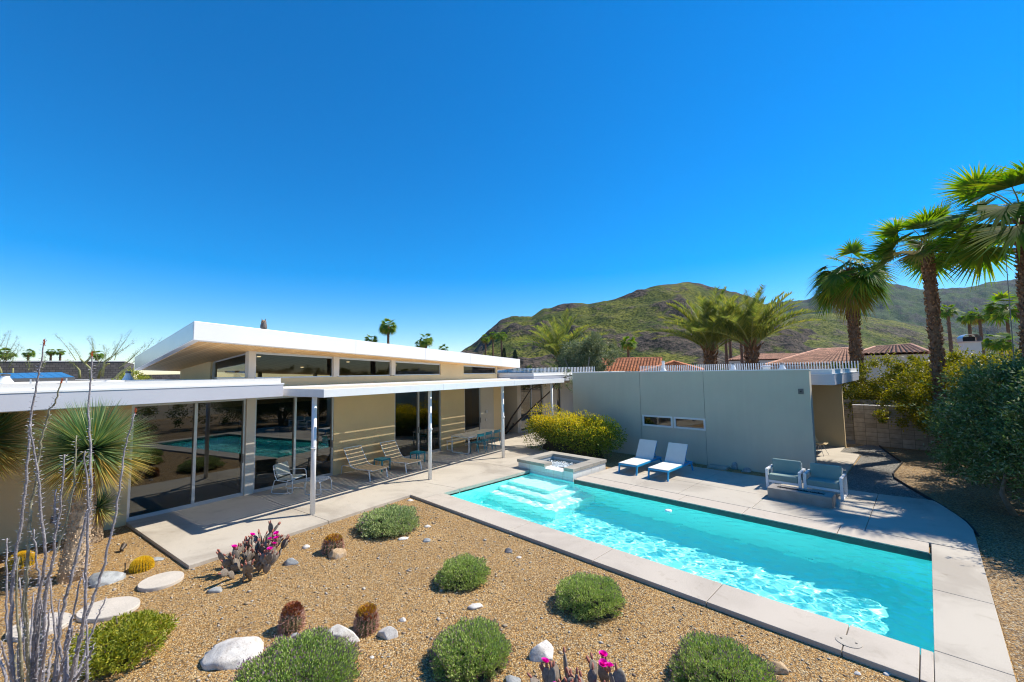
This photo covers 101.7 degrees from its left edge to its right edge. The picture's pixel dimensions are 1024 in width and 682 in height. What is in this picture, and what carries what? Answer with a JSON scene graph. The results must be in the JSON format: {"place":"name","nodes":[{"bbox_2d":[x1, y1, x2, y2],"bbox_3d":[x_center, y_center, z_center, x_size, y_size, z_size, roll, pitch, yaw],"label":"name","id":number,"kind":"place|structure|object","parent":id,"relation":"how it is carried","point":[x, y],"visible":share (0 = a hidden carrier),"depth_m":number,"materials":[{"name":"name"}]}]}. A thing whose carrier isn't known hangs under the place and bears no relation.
{"place":"outdoors","nodes":[
{"label":"outdoors","id":0,"kind":"place"},
{"bbox_2d":[0,360,179,381],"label":"neighbour house","id":1,"kind":"structure","parent":0,"point":[112,369],"depth_m":29.87,"materials":[{"name":"grey"}]},
{"bbox_2d":[126,430,548,568],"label":"patio","id":2,"kind":"structure","parent":0,"point":[193,537],"depth_m":11.55,"materials":[{"name":"concrete"}]},
{"bbox_2d":[271,461,306,493],"bbox_3d":[-6.703,4.089,12.536,0.711,0.832,0.652,-2,-4,9],"label":"wire armchair","id":3,"kind":"object","parent":2,"relation":"on","point":[282,469],"visible":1,"depth_m":12.45,"materials":[{"name":"white metal"}]},
{"bbox_2d":[341,445,388,480],"bbox_3d":[-5.049,4.152,14.278,1.821,0.920,0.700,-4,-5,37],"label":"chaise longue","id":4,"kind":"object","parent":2,"relation":"on","point":[356,458],"visible":1,"depth_m":14.46,"materials":[{"name":"white metal"}]},
{"bbox_2d":[377,440,422,472],"bbox_3d":[-4.126,4.215,15.332,1.821,0.920,0.700,-4,-5,38],"label":"chaise longue","id":5,"kind":"object","parent":2,"relation":"on","point":[391,450],"visible":0.93,"depth_m":15.54,"materials":[{"name":"white metal"}]},
{"bbox_2d":[283,378,563,514],"bbox_3d":[-2.606,3.140,16.160,3.932,3.127,12.270,-4,-5,35],"label":"patio cover","id":6,"kind":"object","parent":2,"relation":"on","point":[314,392],"visible":0.88,"depth_m":13.21,"materials":[{"name":"white metal"}]},
{"bbox_2d":[451,429,501,453],"bbox_3d":[-1.563,4.524,18.877,1.024,0.744,2.350,-4,-5,35],"label":"dining table","id":7,"kind":"object","parent":2,"relation":"on","point":[470,434],"visible":0.85,"depth_m":18.38,"materials":[{"name":"white metal"}]},
{"bbox_2d":[0,0,1023,377],"label":"sky","id":8,"kind":"structure","parent":0,"point":[448,170],"materials":[{"name":"blue"}]},
{"bbox_2d":[219,376,916,449],"bbox_3d":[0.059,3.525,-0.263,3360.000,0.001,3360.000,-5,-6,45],"label":"ground","id":9,"kind":"structure","parent":0,"point":[850,441],"depth_m":19.93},
{"bbox_2d":[0,330,47,372],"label":"palo verde","id":10,"kind":"object","parent":9,"relation":"on","point":[1,345],"visible":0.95,"depth_m":20.00,"materials":[{"name":"green plant"}]},
{"bbox_2d":[0,321,624,553],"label":"house","id":11,"kind":"structure","parent":9,"relation":"on","point":[218,438],"depth_m":12.65,"materials":[{"name":"beige paint"}]},
{"bbox_2d":[0,374,15,383],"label":"roof vent","id":12,"kind":"object","parent":11,"relation":"on","point":[5,379],"visible":1,"depth_m":11.45,"materials":[{"name":"white metal"}]},
{"bbox_2d":[0,372,74,382],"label":"solar panel","id":13,"kind":"object","parent":11,"relation":"on","point":[43,376],"visible":0.82,"depth_m":14.09,"materials":[{"name":"glass"}]},
{"bbox_2d":[126,399,245,521],"bbox_3d":[-8.601,3.025,11.198,0.140,2.820,2.560,-4,-5,35],"label":"sliding door","id":14,"kind":"structure","parent":11,"relation":"in","point":[199,451],"depth_m":11.12,"materials":[{"name":"glass"}]},
{"bbox_2d":[212,353,245,378],"bbox_3d":[-9.075,0.778,13.411,2.650,0.845,0.060,-4,-5,35],"label":"clerestory window","id":15,"kind":"structure","parent":11,"relation":"in","point":[231,367],"depth_m":13.41,"materials":[{"name":"glass"}]},
{"bbox_2d":[253,396,333,492],"bbox_3d":[-6.978,3.168,13.477,0.140,2.820,2.560,-4,-5,35],"label":"sliding door","id":16,"kind":"structure","parent":11,"relation":"in","point":[282,424],"depth_m":13.34,"materials":[{"name":"glass"}]},
{"bbox_2d":[254,352,332,378],"bbox_3d":[-7.063,0.781,13.642,0.060,0.837,2.530,-4,-5,35],"label":"clerestory window","id":17,"kind":"structure","parent":11,"relation":"in","point":[268,365],"depth_m":13.52,"materials":[{"name":"glass"}]},
{"bbox_2d":[337,357,390,376],"bbox_3d":[-5.544,0.969,15.769,0.060,0.728,2.270,-4,-5,35],"label":"clerestory window","id":18,"kind":"structure","parent":11,"relation":"in","point":[348,367],"depth_m":15.68,"materials":[{"name":"glass"}]},
{"bbox_2d":[394,361,439,375],"bbox_3d":[-4.028,1.150,17.893,0.060,0.631,2.560,-4,-5,35],"label":"clerestory window","id":19,"kind":"structure","parent":11,"relation":"in","point":[402,367],"depth_m":17.80,"materials":[{"name":"glass"}]},
{"bbox_2d":[395,390,440,457],"bbox_3d":[-3.965,3.433,17.705,0.140,2.820,2.600,-4,-5,35],"label":"sliding door","id":20,"kind":"structure","parent":11,"relation":"in","point":[411,408],"depth_m":17.60,"materials":[{"name":"glass"}]},
{"bbox_2d":[464,388,480,444],"bbox_3d":[-1.955,3.609,20.529,0.140,2.820,1.220,-4,-5,35],"label":"sliding door","id":21,"kind":"structure","parent":11,"relation":"in","point":[471,395],"depth_m":20.58,"materials":[{"name":"glass"}]},
{"bbox_2d":[464,365,494,373],"bbox_3d":[-1.651,1.435,21.222,0.060,0.479,2.560,-4,-5,35],"label":"clerestory window","id":22,"kind":"structure","parent":11,"relation":"in","point":[468,369],"depth_m":21.15,"materials":[{"name":"glass"}]},
{"bbox_2d":[520,384,542,431],"bbox_3d":[1.185,3.887,24.962,0.110,2.820,2.520,-4,-5,35],"label":"sliding door","id":23,"kind":"structure","parent":11,"relation":"in","point":[535,394],"depth_m":24.81,"materials":[{"name":"metal"}]},
{"bbox_2d":[497,367,594,372],"bbox_3d":[-0.125,2.411,31.163,13.568,0.710,0.040,-4,-5,35],"label":"picket rail","id":24,"kind":"object","parent":11,"relation":"on","point":[514,370],"visible":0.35,"depth_m":29.07,"materials":[{"name":"white metal"}]},
{"bbox_2d":[557,383,560,416],"bbox_3d":[3.067,4.053,27.617,0.092,2.820,0.600,-4,-5,35],"label":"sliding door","id":25,"kind":"structure","parent":11,"relation":"in","point":[558,390],"depth_m":27.73,"materials":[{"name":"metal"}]},
{"bbox_2d":[378,319,397,343],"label":"fan palm","id":26,"kind":"object","parent":9,"relation":"on","point":[386,329],"visible":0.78,"depth_m":74.60,"materials":[{"name":"green plant"}]},
{"bbox_2d":[418,333,433,347],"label":"fan palm","id":27,"kind":"object","parent":9,"relation":"on","point":[426,342],"visible":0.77,"depth_m":74.30,"materials":[{"name":"green plant"}]},
{"bbox_2d":[0,444,1018,681],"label":"gravel bed","id":28,"kind":"object","parent":9,"relation":"on","point":[654,618],"depth_m":6.33,"materials":[{"name":"gravel"}]},
{"bbox_2d":[4,550,37,570],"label":"barrel cactus","id":29,"kind":"object","parent":28,"relation":"on","point":[22,559],"visible":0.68,"depth_m":7.85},
{"bbox_2d":[0,411,48,483],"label":"yucca","id":30,"kind":"object","parent":28,"relation":"on","point":[6,450],"visible":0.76,"depth_m":7.86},
{"bbox_2d":[5,612,72,641],"bbox_3d":[-6.708,4.058,5.923,0.720,0.062,0.600,-2,-4,10],"label":"rock","id":31,"kind":"object","parent":28,"relation":"on","point":[66,619],"visible":0.34,"depth_m":5.92,"materials":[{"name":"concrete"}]},
{"bbox_2d":[0,339,136,681],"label":"ocotillo","id":32,"kind":"object","parent":28,"relation":"on","point":[34,657],"visible":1,"depth_m":4.12,"materials":[{"name":"grey plant"}]},
{"bbox_2d":[11,397,158,584],"bbox_3d":[-7.706,2.632,7.595,2.049,3.303,2.016,-5,-6,45],"label":"yucca","id":33,"kind":"object","parent":28,"relation":"on","point":[105,457],"visible":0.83,"depth_m":7.38,"materials":[{"name":"plant"}]},
{"bbox_2d":[88,571,125,587],"bbox_3d":[-7.072,4.167,7.287,0.425,0.282,0.476,-5,-6,40],"label":"rock","id":34,"kind":"object","parent":28,"relation":"on","point":[109,577],"visible":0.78,"depth_m":7.20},
{"bbox_2d":[76,596,139,622],"bbox_3d":[-6.131,4.080,6.337,0.806,0.062,0.620,-1,-4,5],"label":"stepping stone","id":35,"kind":"object","parent":28,"relation":"on","point":[115,606],"visible":0.78,"depth_m":6.31,"materials":[{"name":"stone"}]},
{"bbox_2d":[90,485,126,543],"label":"yucca","id":36,"kind":"object","parent":28,"relation":"on","point":[99,515],"visible":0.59,"depth_m":9.07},
{"bbox_2d":[55,331,161,379],"bbox_3d":[-18.344,2.417,19.038,5.089,5.890,0.880,-1,-4,1],"label":"palo verde","id":37,"kind":"object","parent":28,"relation":"on","point":[102,369],"visible":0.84,"depth_m":18.99,"materials":[{"name":"green plant"}]},
{"bbox_2d":[68,608,179,679],"bbox_3d":[-4.982,3.804,5.357,1.327,0.539,1.096,-5,-6,45],"label":"trailing shrub","id":38,"kind":"object","parent":28,"relation":"on","point":[125,646],"visible":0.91,"depth_m":5.19,"materials":[{"name":"green plant"}]},
{"bbox_2d":[111,368,154,379],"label":"boundary shrub","id":39,"kind":"object","parent":28,"relation":"on","point":[139,376],"visible":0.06,"depth_m":21.60,"materials":[{"name":"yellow plant"}]},
{"bbox_2d":[128,555,154,573],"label":"barrel cactus","id":40,"kind":"object","parent":28,"relation":"on","point":[140,564],"visible":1,"depth_m":7.63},
{"bbox_2d":[137,571,183,591],"bbox_3d":[-6.044,4.141,7.181,0.620,0.062,0.620,-5,-6,45],"label":"stepping stone","id":41,"kind":"object","parent":28,"relation":"on","point":[160,581],"visible":1,"depth_m":7.11,"materials":[{"name":"stone"}]},
{"bbox_2d":[200,636,263,670],"bbox_3d":[-3.518,3.954,5.300,0.735,0.356,0.593,-1,-4,-2],"label":"rock","id":42,"kind":"object","parent":28,"relation":"on","point":[229,654],"visible":0.73,"depth_m":5.15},
{"bbox_2d":[216,520,290,581],"bbox_3d":[-4.822,3.880,7.803,1.093,0.640,1.645,0,-4,-11],"label":"beavertail cactus","id":43,"kind":"object","parent":28,"relation":"on","point":[264,554],"visible":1,"depth_m":7.55,"materials":[{"name":"green plant"}]},
{"bbox_2d":[277,600,305,636],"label":"barrel cactus","id":44,"kind":"object","parent":28,"relation":"on","point":[292,618],"visible":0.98,"depth_m":5.75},
{"bbox_2d":[230,625,377,681],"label":"mounding shrub","id":45,"kind":"object","parent":28,"relation":"on","point":[317,654],"visible":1,"depth_m":4.70,"materials":[{"name":"green plant"}]},
{"bbox_2d":[321,533,344,555],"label":"barrel cactus","id":46,"kind":"object","parent":28,"relation":"on","point":[331,542],"visible":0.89,"depth_m":8.26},
{"bbox_2d":[328,548,346,558],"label":"rock","id":47,"kind":"object","parent":28,"relation":"on","point":[337,553],"visible":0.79,"depth_m":8.05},
{"bbox_2d":[329,624,359,644],"bbox_3d":[-2.289,3.964,5.555,0.568,0.381,0.323,-1,-4,6],"label":"rock","id":48,"kind":"object","parent":28,"relation":"on","point":[338,630],"visible":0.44,"depth_m":5.48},
{"bbox_2d":[351,602,379,637],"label":"barrel cactus","id":49,"kind":"object","parent":28,"relation":"on","point":[365,622],"visible":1,"depth_m":5.68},
{"bbox_2d":[377,626,397,639],"bbox_3d":[-1.674,3.954,5.615,0.233,0.209,0.222,2,-5,-35],"label":"rock","id":50,"kind":"object","parent":28,"relation":"on","point":[388,633],"visible":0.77,"depth_m":5.58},
{"bbox_2d":[350,502,425,542],"bbox_3d":[-2.839,4.075,9.578,1.795,0.507,1.775,1,-5,-26],"label":"mounding shrub","id":51,"kind":"object","parent":28,"relation":"on","point":[393,520],"visible":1,"depth_m":9.27,"materials":[{"name":"green plant"}]},
{"bbox_2d":[428,552,495,596],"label":"mounding shrub","id":52,"kind":"object","parent":28,"relation":"on","point":[461,572],"visible":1,"depth_m":6.94,"materials":[{"name":"green plant"}]},
{"bbox_2d":[418,614,521,681],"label":"mounding shrub","id":53,"kind":"object","parent":28,"relation":"on","point":[478,648],"visible":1,"depth_m":4.94,"materials":[{"name":"green plant"}]},
{"bbox_2d":[504,369,572,433],"bbox_3d":[1.916,3.410,23.678,4.683,3.736,2.026,-2,-4,16],"label":"courtyard tree","id":54,"kind":"object","parent":28,"relation":"on","point":[555,385],"visible":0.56,"depth_m":23.31,"materials":[{"name":"brown plant"}]},
{"bbox_2d":[529,640,553,661],"bbox_3d":[0.363,3.892,5.170,0.315,0.273,0.225,-1,-4,2],"label":"rock","id":55,"kind":"object","parent":28,"relation":"on","point":[540,651],"visible":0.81,"depth_m":5.12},
{"bbox_2d":[527,647,625,681],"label":"beavertail cactus","id":56,"kind":"object","parent":28,"relation":"on","point":[552,673],"visible":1,"depth_m":4.40,"materials":[{"name":"green plant"}]},
{"bbox_2d":[545,571,636,630],"bbox_3d":[1.188,3.803,6.308,1.369,0.382,1.352,-1,-4,0],"label":"mounding shrub","id":57,"kind":"object","parent":28,"relation":"on","point":[585,596],"visible":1,"depth_m":6.12,"materials":[{"name":"green plant"}]},
{"bbox_2d":[657,629,785,681],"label":"mounding shrub","id":58,"kind":"object","parent":28,"relation":"on","point":[715,658],"visible":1,"depth_m":4.64,"materials":[{"name":"green plant"}]},
{"bbox_2d":[767,661,788,673],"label":"rock","id":59,"kind":"object","parent":28,"relation":"on","point":[781,668],"visible":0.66,"depth_m":4.82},
{"bbox_2d":[516,308,613,370],"bbox_3d":[4.000,1.677,34.217,8.260,8.709,8.926,-5,-6,45],"label":"date palm","id":60,"kind":"object","parent":9,"relation":"on","point":[552,339],"visible":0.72,"depth_m":33.33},
{"bbox_2d":[554,329,621,371],"bbox_3d":[5.547,2.557,31.322,4.732,6.699,4.611,0,-4,-12],"label":"olive tree","id":61,"kind":"object","parent":9,"relation":"on","point":[589,352],"visible":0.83,"depth_m":30.24,"materials":[{"name":"green plant"}]},
{"bbox_2d":[619,336,637,371],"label":"fan palm","id":62,"kind":"object","parent":9,"relation":"on","point":[628,346],"visible":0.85,"depth_m":61.69,"materials":[{"name":"green plant"}]},
{"bbox_2d":[641,360,703,370],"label":"tile roof house","id":63,"kind":"structure","parent":9,"relation":"on","point":[673,362],"depth_m":34.59,"materials":[{"name":"tile"}]},
{"bbox_2d":[452,473,920,657],"bbox_3d":[2.877,4.990,9.790,9.990,1.508,3.730,-5,-6,45],"label":"pool basin","id":64,"kind":"object","parent":9,"relation":"in","point":[544,476],"visible":0.09,"depth_m":13.72,"materials":[{"name":"paint"}]},
{"bbox_2d":[422,476,934,681],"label":"pool coping","id":65,"kind":"object","parent":64,"relation":"on","point":[894,657],"visible":0.88,"depth_m":6.84,"materials":[{"name":"concrete"}]},
{"bbox_2d":[574,480,931,559],"bbox_3d":[4.869,4.276,10.515,8.088,0.173,0.054,-5,-6,45],"label":"pool tile band","id":66,"kind":"object","parent":65,"relation":"attached to","point":[855,540],"visible":0.64,"depth_m":9.38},
{"bbox_2d":[835,634,862,648],"bbox_3d":[4.234,3.773,5.240,0.270,0.011,0.270,-5,-6,45],"label":"skimmer lid","id":67,"kind":"object","parent":65,"relation":"on","point":[848,641],"visible":1,"depth_m":5.23,"materials":[{"name":"plastic"}]},
{"bbox_2d":[450,474,933,654],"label":"water","id":68,"kind":"structure","parent":64,"relation":"in","point":[886,593],"depth_m":8.06,"materials":[{"name":"liquid"}]},
{"bbox_2d":[631,286,793,369],"bbox_3d":[14.100,0.776,30.311,10.458,9.586,11.331,-5,-6,45],"label":"date palm","id":69,"kind":"object","parent":9,"relation":"on","point":[708,343],"visible":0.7,"depth_m":29.45,"materials":[{"name":"plant"}]},
{"bbox_2d":[572,368,858,478],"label":"guest wing","id":70,"kind":"structure","parent":9,"relation":"on","point":[756,420],"depth_m":15.39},
{"bbox_2d":[642,415,672,427],"bbox_3d":[5.838,3.212,16.717,1.270,0.445,0.092,-5,-6,45],"label":"awning window","id":71,"kind":"structure","parent":70,"relation":"in","point":[647,420],"depth_m":16.70,"materials":[{"name":"clear glass"}]},
{"bbox_2d":[674,417,705,430],"bbox_3d":[6.746,3.129,15.818,1.190,0.445,0.092,-5,-6,45],"label":"awning window","id":72,"kind":"structure","parent":70,"relation":"in","point":[679,422],"depth_m":15.79,"materials":[{"name":"clear glass"}]},
{"bbox_2d":[640,361,858,373],"bbox_3d":[11.457,1.531,21.835,10.386,0.670,0.040,-5,-6,45],"label":"picket rail","id":73,"kind":"object","parent":70,"relation":"on","point":[753,366],"visible":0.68,"depth_m":21.14,"materials":[{"name":"white metal"}]},
{"bbox_2d":[516,362,957,371],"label":"distant planting","id":74,"kind":"object","parent":9,"relation":"on","point":[554,366],"visible":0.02,"depth_m":90.69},
{"bbox_2d":[680,283,826,369],"bbox_3d":[15.777,0.876,28.325,9.255,9.035,8.015,-1,-4,7],"label":"date palm","id":75,"kind":"object","parent":9,"relation":"on","point":[752,336],"visible":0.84,"depth_m":27.32,"materials":[{"name":"plant"}]},
{"bbox_2d":[728,353,799,369],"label":"tile roof house","id":76,"kind":"structure","parent":9,"relation":"on","point":[764,358],"depth_m":51.73,"materials":[{"name":"tile"}]},
{"bbox_2d":[805,238,901,390],"bbox_3d":[18.574,-0.344,22.705,4.365,10.550,4.420,-5,-6,45],"label":"fan palm","id":77,"kind":"object","parent":9,"relation":"on","point":[851,292],"visible":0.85,"depth_m":22.53,"materials":[{"name":"green plant"}]},
{"bbox_2d":[843,399,933,439],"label":"block wall","id":78,"kind":"structure","parent":9,"relation":"on","point":[849,430],"depth_m":20.16,"materials":[{"name":"concrete"}]},
{"bbox_2d":[861,343,930,392],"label":"tile roof house","id":79,"kind":"structure","parent":9,"relation":"on","point":[904,350],"depth_m":31.06,"materials":[{"name":"tile"}]},
{"bbox_2d":[852,404,952,450],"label":"block wall","id":80,"kind":"structure","parent":9,"relation":"on","point":[869,429],"depth_m":18.27,"materials":[{"name":"concrete"}]},
{"bbox_2d":[823,345,1007,422],"bbox_3d":[18.250,2.572,19.741,3.618,4.498,8.558,2,-5,-39],"label":"hedge","id":81,"kind":"object","parent":9,"relation":"on","point":[871,389],"visible":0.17,"depth_m":19.79,"materials":[{"name":"green plant"}]},
{"bbox_2d":[872,346,1017,450],"bbox_3d":[17.562,2.317,15.588,3.541,4.402,6.952,1,-5,-27],"label":"hedge","id":82,"kind":"object","parent":9,"relation":"on","point":[897,395],"visible":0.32,"depth_m":17.10,"materials":[{"name":"green plant"}]},
{"bbox_2d":[939,304,959,365],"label":"fan palm","id":83,"kind":"object","parent":9,"relation":"on","point":[946,314],"visible":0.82,"depth_m":59.61,"materials":[{"name":"green plant"}]},
{"bbox_2d":[956,311,980,336],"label":"fan palm","id":84,"kind":"object","parent":9,"relation":"on","point":[962,320],"visible":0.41,"depth_m":61.82,"materials":[{"name":"green plant"}]},
{"bbox_2d":[957,334,982,358],"bbox_3d":[32.983,1.065,29.957,1.040,3.126,0.800,-3,-5,25],"label":"chimney","id":85,"kind":"object","parent":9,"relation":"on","point":[970,343],"visible":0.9,"depth_m":29.81,"materials":[{"name":"beige paint"}]},
{"bbox_2d":[965,307,988,363],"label":"fan palm","id":86,"kind":"object","parent":9,"relation":"on","point":[977,319],"visible":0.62,"depth_m":57.82,"materials":[{"name":"green plant"}]},
{"bbox_2d":[981,332,1017,356],"bbox_3d":[44.487,2.371,37.800,2.578,6.502,2.611,1,-5,-22],"label":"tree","id":87,"kind":"object","parent":9,"relation":"on","point":[996,345],"visible":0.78,"depth_m":37.74,"materials":[{"name":"green plant"}]},
{"bbox_2d":[980,291,1019,355],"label":"fan palm","id":88,"kind":"object","parent":9,"relation":"on","point":[993,313],"visible":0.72,"depth_m":44.81,"materials":[{"name":"green plant"}]},
{"bbox_2d":[566,357,662,371],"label":"tile roof house","id":89,"kind":"structure","parent":0,"point":[629,364],"depth_m":39.66,"materials":[{"name":"tile"}]},
{"bbox_2d":[461,282,847,371],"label":"hill","id":90,"kind":"structure","parent":0,"point":[619,319],"depth_m":296.57,"materials":[{"name":"plant"}]},
{"bbox_2d":[587,444,1015,681],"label":"pool deck","id":91,"kind":"structure","parent":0,"point":[969,644],"depth_m":8.80,"materials":[{"name":"concrete"}]},
{"bbox_2d":[517,451,605,481],"bbox_3d":[1.775,5.040,14.896,2.510,1.605,1.990,-5,-6,45],"label":"hot tub","id":92,"kind":"object","parent":91,"relation":"on","point":[564,466],"visible":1,"depth_m":14.53,"materials":[{"name":"concrete"}]},
{"bbox_2d":[521,402,627,457],"bbox_3d":[2.477,3.777,17.860,5.272,2.219,2.057,-5,-6,45],"label":"flowering shrub","id":93,"kind":"object","parent":91,"relation":"on","point":[580,434],"visible":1,"depth_m":17.25,"materials":[{"name":"yellow plant"}]},
{"bbox_2d":[618,439,661,475],"bbox_3d":[4.513,4.011,14.609,0.684,0.922,1.970,-5,-6,44],"label":"pool lounger","id":94,"kind":"object","parent":91,"relation":"on","point":[645,453],"visible":0.98,"depth_m":14.75,"materials":[{"name":"blue paint"}]},
{"bbox_2d":[648,442,692,481],"bbox_3d":[5.262,3.939,13.811,0.684,0.922,1.970,-5,-6,45],"label":"pool lounger","id":95,"kind":"object","parent":91,"relation":"on","point":[675,457],"visible":1,"depth_m":13.96,"materials":[{"name":"blue paint"}]},
{"bbox_2d":[765,458,805,487],"bbox_3d":[7.863,3.834,11.976,0.860,0.772,0.680,-5,-6,45],"label":"armchair","id":96,"kind":"object","parent":91,"relation":"on","point":[787,472],"visible":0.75,"depth_m":11.94,"materials":[{"name":"fabric"}]},
{"bbox_2d":[767,483,835,508],"bbox_3d":[7.468,3.986,10.779,0.510,0.303,1.380,3,-6,-45],"label":"fire pit","id":97,"kind":"object","parent":91,"relation":"on","point":[817,498],"visible":1,"depth_m":10.60,"materials":[{"name":"concrete"}]},
{"bbox_2d":[803,463,847,499],"bbox_3d":[8.512,3.775,11.333,0.680,0.772,0.860,3,-6,-44],"label":"armchair","id":98,"kind":"object","parent":91,"relation":"on","point":[828,477],"visible":0.9,"depth_m":11.27,"materials":[{"name":"fabric"}]},
{"bbox_2d":[763,347,849,390],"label":"tile roof house","id":99,"kind":"structure","parent":0,"point":[824,355],"depth_m":31.29,"materials":[{"name":"tile"}]},
{"bbox_2d":[842,445,927,499],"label":"paved path","id":100,"kind":"structure","parent":0,"point":[873,469],"depth_m":13.49,"materials":[{"name":"concrete"}]},
{"bbox_2d":[765,278,1020,346],"bbox_3d":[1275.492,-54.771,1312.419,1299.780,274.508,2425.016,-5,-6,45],"label":"hill","id":101,"kind":"structure","parent":0,"point":[908,303],"depth_m":1003.62,"materials":[{"name":"plant"}]},
{"bbox_2d":[793,313,1019,358],"bbox_3d":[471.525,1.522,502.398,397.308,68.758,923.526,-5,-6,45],"label":"foothill","id":102,"kind":"structure","parent":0,"point":[831,332],"depth_m":379.23,"materials":[{"name":"plant"}]},
{"bbox_2d":[883,447,1023,681],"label":"gravel ground","id":103,"kind":"structure","parent":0,"point":[990,519],"depth_m":9.25,"materials":[{"name":"gravel"}]},
{"bbox_2d":[855,195,1002,453],"bbox_3d":[16.334,-0.514,16.234,4.150,10.000,4.029,1,-5,-20],"label":"fan palm","id":104,"kind":"object","parent":103,"relation":"on","point":[913,259],"visible":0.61,"depth_m":16.34,"materials":[{"name":"green plant"}]},
{"bbox_2d":[879,445,978,536],"bbox_3d":[12.625,4.292,13.472,0.630,0.100,11.712,-4,-5,34],"label":"metal edging","id":105,"kind":"object","parent":103,"relation":"on","point":[917,491],"visible":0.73,"depth_m":11.79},
{"bbox_2d":[900,344,1023,515],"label":"olive shrub","id":106,"kind":"object","parent":103,"relation":"on","point":[977,382],"visible":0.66,"depth_m":10.33,"materials":[{"name":"green plant"}]},
{"bbox_2d":[917,160,1023,360],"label":"fan palm","id":107,"kind":"object","parent":103,"relation":"on","point":[974,240],"visible":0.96,"depth_m":13.12,"materials":[{"name":"green plant"}]},
{"bbox_2d":[924,358,1023,475],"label":"olive shrub","id":108,"kind":"object","parent":103,"relation":"on","point":[981,409],"visible":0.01,"depth_m":12.66,"materials":[{"name":"green plant"}]},
{"bbox_2d":[955,367,1023,505],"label":"olive shrub","id":109,"kind":"object","parent":103,"relation":"on","point":[1011,415],"visible":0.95,"depth_m":9.14,"materials":[{"name":"green plant"}]},
{"bbox_2d":[1004,242,1014,358],"bbox_3d":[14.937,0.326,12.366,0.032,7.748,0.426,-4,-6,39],"label":"trunk","id":110,"kind":"object","parent":103,"relation":"on","point":[1009,307],"visible":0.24,"depth_m":12.49,"materials":[{"name":"wood"}]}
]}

